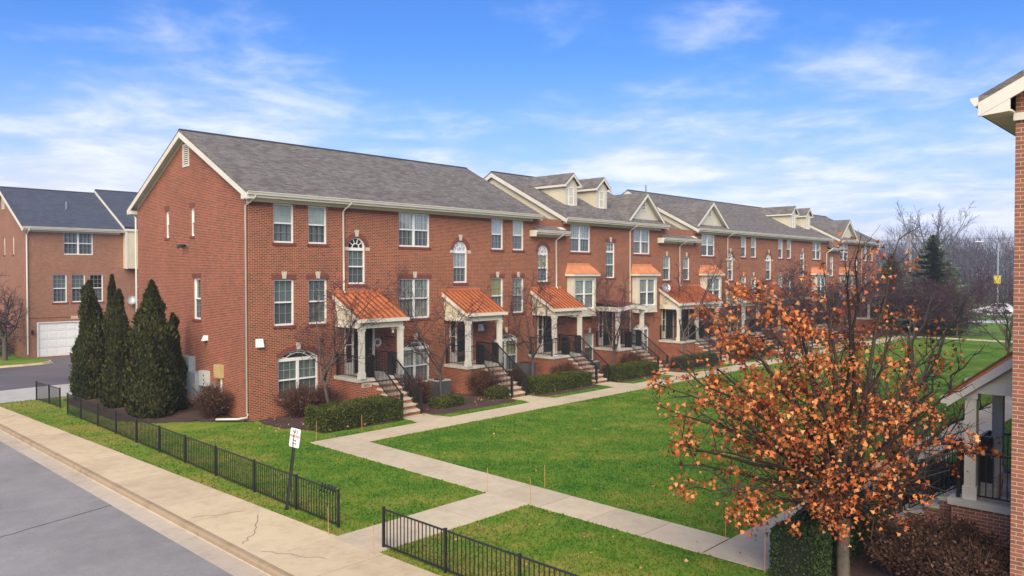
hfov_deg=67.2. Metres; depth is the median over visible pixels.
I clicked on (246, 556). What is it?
kerb
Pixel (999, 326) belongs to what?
tree
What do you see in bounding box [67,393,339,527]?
metal fence
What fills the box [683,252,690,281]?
window
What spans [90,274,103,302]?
window
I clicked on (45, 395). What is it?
metal fence
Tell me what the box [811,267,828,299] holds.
bay window
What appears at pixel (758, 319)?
tree
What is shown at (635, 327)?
window
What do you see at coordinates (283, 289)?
window
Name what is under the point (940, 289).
tree
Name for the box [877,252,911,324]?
spruce tree
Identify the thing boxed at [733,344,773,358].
hedge
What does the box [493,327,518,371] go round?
window
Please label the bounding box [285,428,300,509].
street sign
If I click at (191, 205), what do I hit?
window
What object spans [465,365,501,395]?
brown shrub
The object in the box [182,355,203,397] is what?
meter cabinet
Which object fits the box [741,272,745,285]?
window
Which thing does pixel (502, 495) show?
walk
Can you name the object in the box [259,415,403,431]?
mulch bed
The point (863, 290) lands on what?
tree
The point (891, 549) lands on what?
brown shrub
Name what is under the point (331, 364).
tree
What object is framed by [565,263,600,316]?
bay window
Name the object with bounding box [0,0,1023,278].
sky
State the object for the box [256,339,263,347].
wall vent
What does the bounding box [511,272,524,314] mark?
window
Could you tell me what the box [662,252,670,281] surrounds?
window
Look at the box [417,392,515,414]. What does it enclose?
mulch bed
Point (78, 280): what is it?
window
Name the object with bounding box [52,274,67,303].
window
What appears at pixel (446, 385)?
air conditioner
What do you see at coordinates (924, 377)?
bare tree
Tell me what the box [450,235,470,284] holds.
window
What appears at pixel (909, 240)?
utility pole
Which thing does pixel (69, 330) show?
garage door
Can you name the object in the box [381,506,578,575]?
metal fence
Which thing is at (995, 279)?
lamp pole
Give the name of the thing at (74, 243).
window
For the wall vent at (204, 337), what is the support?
attached to the townhouse row
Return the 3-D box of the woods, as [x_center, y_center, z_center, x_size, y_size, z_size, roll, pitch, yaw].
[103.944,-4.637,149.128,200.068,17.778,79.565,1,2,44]
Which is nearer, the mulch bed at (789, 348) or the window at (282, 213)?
the window at (282, 213)
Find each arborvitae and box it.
[68,279,106,400]
[97,288,132,408]
[101,274,116,362]
[120,279,187,418]
[169,312,188,402]
[175,392,188,410]
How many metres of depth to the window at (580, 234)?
44.70 m
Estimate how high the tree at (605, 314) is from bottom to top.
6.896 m
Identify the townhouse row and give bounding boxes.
[127,129,899,420]
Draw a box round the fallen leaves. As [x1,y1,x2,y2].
[242,379,796,575]
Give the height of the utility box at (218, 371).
1.960 m
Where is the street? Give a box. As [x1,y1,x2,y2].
[0,441,232,575]
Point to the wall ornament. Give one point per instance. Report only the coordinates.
(379, 340)
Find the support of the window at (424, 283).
in the townhouse row
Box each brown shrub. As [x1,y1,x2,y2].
[187,381,235,418]
[268,380,323,417]
[306,384,344,404]
[402,371,437,402]
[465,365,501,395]
[507,366,528,385]
[546,360,582,372]
[614,350,646,362]
[855,509,963,575]
[903,532,1009,575]
[911,510,1009,561]
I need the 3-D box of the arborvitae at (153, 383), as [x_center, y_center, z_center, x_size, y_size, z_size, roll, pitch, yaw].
[-14.306,2.485,30.706,2.584,5.735,2.583,1,2,44]
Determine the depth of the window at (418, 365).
35.98 m
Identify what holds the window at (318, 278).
in the townhouse row
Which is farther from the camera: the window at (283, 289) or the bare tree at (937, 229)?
the bare tree at (937, 229)
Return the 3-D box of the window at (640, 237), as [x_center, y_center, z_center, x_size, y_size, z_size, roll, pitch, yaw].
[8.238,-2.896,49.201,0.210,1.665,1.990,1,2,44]
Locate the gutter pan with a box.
[0,430,270,575]
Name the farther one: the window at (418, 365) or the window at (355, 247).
the window at (418, 365)
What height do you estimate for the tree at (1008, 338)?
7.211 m
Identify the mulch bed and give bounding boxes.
[63,398,254,423]
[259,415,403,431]
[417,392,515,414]
[521,383,599,395]
[599,369,661,382]
[659,360,724,371]
[722,350,780,360]
[777,345,816,351]
[809,340,847,345]
[829,550,935,575]
[843,331,896,340]
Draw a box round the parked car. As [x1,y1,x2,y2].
[979,303,1012,313]
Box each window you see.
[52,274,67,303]
[63,233,92,254]
[71,274,84,303]
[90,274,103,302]
[164,206,169,239]
[189,203,194,238]
[192,273,201,321]
[271,272,296,328]
[272,203,295,245]
[276,342,318,404]
[306,272,328,326]
[307,206,328,246]
[345,230,369,286]
[397,272,431,320]
[398,212,430,249]
[402,333,431,384]
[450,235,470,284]
[490,272,504,315]
[491,219,504,251]
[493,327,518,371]
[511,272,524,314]
[512,220,524,251]
[536,241,550,283]
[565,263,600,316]
[570,225,591,253]
[584,328,594,359]
[605,237,615,279]
[631,264,660,312]
[632,321,649,352]
[633,229,650,255]
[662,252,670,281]
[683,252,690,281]
[699,265,724,307]
[701,234,715,257]
[726,248,734,281]
[740,237,746,258]
[740,313,750,329]
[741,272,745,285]
[750,238,756,258]
[751,272,755,291]
[765,250,772,280]
[778,239,783,259]
[787,240,791,259]
[800,248,804,277]
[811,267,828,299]
[812,242,821,260]
[830,256,833,276]
[839,267,853,296]
[840,244,848,261]
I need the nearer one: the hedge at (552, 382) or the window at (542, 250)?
the hedge at (552, 382)
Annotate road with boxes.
[895,308,1012,323]
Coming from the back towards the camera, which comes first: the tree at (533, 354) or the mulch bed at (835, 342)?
the mulch bed at (835, 342)
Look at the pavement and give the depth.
18.19 m
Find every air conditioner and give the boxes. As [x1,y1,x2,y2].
[428,378,450,395]
[514,361,536,382]
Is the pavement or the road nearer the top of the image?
the road
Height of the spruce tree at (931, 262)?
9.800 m
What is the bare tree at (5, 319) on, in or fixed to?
on the lawn island
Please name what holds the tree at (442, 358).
on the mulch bed at (470, 404)
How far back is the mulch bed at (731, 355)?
52.91 m
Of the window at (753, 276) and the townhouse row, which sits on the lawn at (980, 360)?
the townhouse row
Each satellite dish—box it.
[127,296,135,304]
[662,283,669,291]
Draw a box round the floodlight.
[177,244,187,247]
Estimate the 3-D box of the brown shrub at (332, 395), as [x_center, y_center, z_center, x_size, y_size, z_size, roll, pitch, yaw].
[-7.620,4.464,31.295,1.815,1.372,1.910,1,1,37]
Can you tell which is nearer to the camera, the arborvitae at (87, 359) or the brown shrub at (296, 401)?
the brown shrub at (296, 401)
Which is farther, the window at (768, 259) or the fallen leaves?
the window at (768, 259)
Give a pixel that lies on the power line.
(925, 243)
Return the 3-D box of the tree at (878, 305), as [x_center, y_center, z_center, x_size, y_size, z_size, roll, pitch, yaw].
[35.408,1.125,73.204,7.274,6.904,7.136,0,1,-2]
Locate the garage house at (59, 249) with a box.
[0,186,137,357]
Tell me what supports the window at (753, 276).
in the townhouse row
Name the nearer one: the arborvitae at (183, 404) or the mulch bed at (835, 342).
the arborvitae at (183, 404)
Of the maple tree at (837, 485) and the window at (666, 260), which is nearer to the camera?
the maple tree at (837, 485)
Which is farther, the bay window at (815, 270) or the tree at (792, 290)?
the bay window at (815, 270)
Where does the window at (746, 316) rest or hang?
in the townhouse row
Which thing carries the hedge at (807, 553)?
on the mulch bed at (861, 565)
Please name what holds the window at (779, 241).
in the townhouse row
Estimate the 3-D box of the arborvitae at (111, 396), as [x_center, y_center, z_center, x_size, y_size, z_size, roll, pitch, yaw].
[-16.737,2.654,32.719,1.560,5.320,1.399,0,1,-10]
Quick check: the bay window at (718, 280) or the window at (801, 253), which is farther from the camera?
the window at (801, 253)
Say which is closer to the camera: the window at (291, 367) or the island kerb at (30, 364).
the window at (291, 367)
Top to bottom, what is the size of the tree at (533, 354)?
7.224 m
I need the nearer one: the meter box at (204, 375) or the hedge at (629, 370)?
the meter box at (204, 375)
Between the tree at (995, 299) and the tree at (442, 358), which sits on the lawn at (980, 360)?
the tree at (995, 299)
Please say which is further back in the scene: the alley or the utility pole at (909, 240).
the utility pole at (909, 240)
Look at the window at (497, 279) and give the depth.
39.90 m
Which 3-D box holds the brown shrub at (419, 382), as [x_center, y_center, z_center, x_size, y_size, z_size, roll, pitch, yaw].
[-4.120,4.364,33.428,1.910,1.503,1.815,0,1,-4]
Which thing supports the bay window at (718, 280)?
in the townhouse row
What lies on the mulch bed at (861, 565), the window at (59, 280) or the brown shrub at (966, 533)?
the brown shrub at (966, 533)
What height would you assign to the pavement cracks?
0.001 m
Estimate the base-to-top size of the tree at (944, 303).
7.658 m
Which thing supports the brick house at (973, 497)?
on the lawn at (980, 360)
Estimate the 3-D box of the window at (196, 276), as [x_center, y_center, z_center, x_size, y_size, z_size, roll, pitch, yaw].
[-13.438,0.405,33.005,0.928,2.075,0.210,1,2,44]
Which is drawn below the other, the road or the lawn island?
the lawn island
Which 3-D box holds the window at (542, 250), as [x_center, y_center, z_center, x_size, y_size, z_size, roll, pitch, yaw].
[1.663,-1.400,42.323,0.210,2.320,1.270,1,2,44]
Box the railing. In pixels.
[875,457,956,505]
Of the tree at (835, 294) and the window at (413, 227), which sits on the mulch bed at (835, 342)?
the tree at (835, 294)
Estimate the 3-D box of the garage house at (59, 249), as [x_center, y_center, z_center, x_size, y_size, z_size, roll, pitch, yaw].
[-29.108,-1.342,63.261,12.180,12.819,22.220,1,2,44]
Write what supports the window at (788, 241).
in the townhouse row
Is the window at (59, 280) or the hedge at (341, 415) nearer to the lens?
the hedge at (341, 415)
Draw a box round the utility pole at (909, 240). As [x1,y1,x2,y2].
[901,233,917,271]
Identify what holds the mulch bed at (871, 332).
on the lawn at (980, 360)
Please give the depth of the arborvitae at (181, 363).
32.73 m
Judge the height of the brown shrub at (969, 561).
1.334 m
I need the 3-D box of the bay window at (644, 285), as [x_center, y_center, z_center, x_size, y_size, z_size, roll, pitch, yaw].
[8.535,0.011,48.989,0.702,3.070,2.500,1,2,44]
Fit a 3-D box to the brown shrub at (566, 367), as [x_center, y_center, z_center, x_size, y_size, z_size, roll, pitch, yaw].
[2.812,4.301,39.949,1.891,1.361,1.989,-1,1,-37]
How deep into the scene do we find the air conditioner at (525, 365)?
39.91 m
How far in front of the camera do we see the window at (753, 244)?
60.64 m
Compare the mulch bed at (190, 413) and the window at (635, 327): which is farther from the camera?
the window at (635, 327)
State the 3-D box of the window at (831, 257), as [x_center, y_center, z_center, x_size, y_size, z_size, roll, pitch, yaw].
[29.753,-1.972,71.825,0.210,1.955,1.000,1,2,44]
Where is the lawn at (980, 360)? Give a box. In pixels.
[0,298,1012,575]
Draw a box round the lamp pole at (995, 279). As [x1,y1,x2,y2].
[975,241,1013,320]
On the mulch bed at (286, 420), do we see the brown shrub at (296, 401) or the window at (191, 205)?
the brown shrub at (296, 401)
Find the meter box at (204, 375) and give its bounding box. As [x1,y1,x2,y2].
[199,370,209,388]
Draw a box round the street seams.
[1,505,109,536]
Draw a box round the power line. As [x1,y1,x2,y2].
[887,242,1001,244]
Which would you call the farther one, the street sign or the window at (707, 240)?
the window at (707, 240)
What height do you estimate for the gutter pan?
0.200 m
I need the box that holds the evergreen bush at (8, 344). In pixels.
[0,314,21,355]
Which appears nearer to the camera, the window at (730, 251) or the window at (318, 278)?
the window at (318, 278)
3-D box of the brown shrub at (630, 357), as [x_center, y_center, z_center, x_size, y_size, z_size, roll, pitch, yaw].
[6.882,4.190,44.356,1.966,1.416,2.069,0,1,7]
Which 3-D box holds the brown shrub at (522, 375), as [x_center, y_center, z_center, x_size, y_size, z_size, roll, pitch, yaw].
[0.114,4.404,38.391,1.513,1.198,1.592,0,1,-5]
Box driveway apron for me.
[0,384,71,402]
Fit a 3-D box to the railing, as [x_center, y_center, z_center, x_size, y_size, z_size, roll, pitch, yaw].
[10.286,4.959,19.346,1.198,0.959,4.164,1,2,44]
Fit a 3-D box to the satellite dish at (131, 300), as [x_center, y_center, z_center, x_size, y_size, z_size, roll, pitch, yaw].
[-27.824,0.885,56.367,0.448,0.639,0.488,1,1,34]
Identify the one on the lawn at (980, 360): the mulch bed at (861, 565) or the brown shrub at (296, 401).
the mulch bed at (861, 565)
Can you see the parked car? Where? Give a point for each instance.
(1010, 309)
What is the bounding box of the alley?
[0,352,131,389]
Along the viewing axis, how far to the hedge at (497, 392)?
34.81 m
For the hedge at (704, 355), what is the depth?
46.59 m
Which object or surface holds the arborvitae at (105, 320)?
on the mulch bed at (190, 413)
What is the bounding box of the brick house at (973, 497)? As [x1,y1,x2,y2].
[862,70,1023,575]
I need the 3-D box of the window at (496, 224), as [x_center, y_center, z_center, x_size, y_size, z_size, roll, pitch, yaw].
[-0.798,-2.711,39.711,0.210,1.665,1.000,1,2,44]
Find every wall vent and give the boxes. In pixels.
[201,335,207,340]
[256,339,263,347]
[478,324,483,330]
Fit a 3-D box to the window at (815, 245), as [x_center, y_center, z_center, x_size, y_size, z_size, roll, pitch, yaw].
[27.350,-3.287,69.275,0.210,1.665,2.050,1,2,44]
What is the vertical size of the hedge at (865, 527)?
1.034 m
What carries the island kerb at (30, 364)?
on the lawn island
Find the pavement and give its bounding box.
[0,407,439,575]
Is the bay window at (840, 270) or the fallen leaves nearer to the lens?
the fallen leaves
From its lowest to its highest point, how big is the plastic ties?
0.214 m
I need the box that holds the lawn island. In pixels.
[0,351,48,365]
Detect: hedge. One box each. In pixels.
[304,394,403,433]
[427,394,464,408]
[483,384,509,399]
[522,370,592,394]
[603,360,658,381]
[670,352,718,369]
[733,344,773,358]
[768,503,861,575]
[854,496,894,551]
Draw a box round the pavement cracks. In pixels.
[12,410,325,558]
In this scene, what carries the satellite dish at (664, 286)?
attached to the townhouse row
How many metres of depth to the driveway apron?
37.07 m
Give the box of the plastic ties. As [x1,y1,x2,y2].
[320,482,335,495]
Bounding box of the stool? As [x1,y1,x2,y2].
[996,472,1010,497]
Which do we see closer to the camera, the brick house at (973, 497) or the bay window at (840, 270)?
the brick house at (973, 497)
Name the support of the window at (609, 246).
in the townhouse row
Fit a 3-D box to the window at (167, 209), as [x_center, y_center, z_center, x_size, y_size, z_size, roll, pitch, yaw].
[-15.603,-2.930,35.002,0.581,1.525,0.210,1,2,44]
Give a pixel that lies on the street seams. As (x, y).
(50, 522)
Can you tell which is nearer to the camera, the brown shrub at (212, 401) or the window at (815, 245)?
the brown shrub at (212, 401)
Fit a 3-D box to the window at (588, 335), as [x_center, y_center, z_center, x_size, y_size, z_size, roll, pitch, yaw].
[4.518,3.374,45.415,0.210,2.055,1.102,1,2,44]
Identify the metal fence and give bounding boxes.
[35,381,60,407]
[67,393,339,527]
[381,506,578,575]
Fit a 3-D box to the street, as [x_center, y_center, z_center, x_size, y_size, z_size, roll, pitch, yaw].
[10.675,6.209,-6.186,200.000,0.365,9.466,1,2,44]
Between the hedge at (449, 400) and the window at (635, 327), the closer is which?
the hedge at (449, 400)
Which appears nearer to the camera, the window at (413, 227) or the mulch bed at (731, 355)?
the window at (413, 227)
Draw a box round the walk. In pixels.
[311,332,1012,570]
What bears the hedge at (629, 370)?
on the mulch bed at (634, 379)
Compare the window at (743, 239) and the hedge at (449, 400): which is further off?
the window at (743, 239)
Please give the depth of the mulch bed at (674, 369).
46.54 m
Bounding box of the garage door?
[37,321,102,356]
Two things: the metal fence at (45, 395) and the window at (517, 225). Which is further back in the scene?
the window at (517, 225)
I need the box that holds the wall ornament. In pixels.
[373,338,381,346]
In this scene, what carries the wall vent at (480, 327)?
attached to the townhouse row
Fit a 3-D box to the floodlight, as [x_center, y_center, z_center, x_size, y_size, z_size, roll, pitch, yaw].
[-14.305,-1.811,33.444,0.652,0.202,0.352,1,2,44]
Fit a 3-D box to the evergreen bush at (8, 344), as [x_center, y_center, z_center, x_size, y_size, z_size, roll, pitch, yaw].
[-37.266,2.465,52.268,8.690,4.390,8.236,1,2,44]
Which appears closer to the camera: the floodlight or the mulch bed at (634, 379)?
the floodlight
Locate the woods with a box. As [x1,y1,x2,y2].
[874,218,1013,304]
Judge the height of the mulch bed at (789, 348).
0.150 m
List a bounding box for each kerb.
[0,359,52,367]
[0,424,293,575]
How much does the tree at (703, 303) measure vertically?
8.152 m
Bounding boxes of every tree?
[0,272,32,360]
[286,262,405,404]
[370,265,489,397]
[489,250,579,375]
[581,265,658,364]
[643,220,1005,575]
[658,241,778,353]
[706,265,784,344]
[747,255,824,345]
[791,260,875,340]
[813,272,1009,512]
[826,254,893,334]
[852,255,965,336]
[852,269,924,332]
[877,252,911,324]
[882,233,996,337]
[889,200,980,254]
[902,260,999,336]
[929,255,1013,353]
[951,275,1013,350]
[973,274,1013,336]
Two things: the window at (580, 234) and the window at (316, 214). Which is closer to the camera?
the window at (316, 214)
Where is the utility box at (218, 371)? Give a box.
[214,364,223,412]
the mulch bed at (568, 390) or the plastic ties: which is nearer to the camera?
the plastic ties

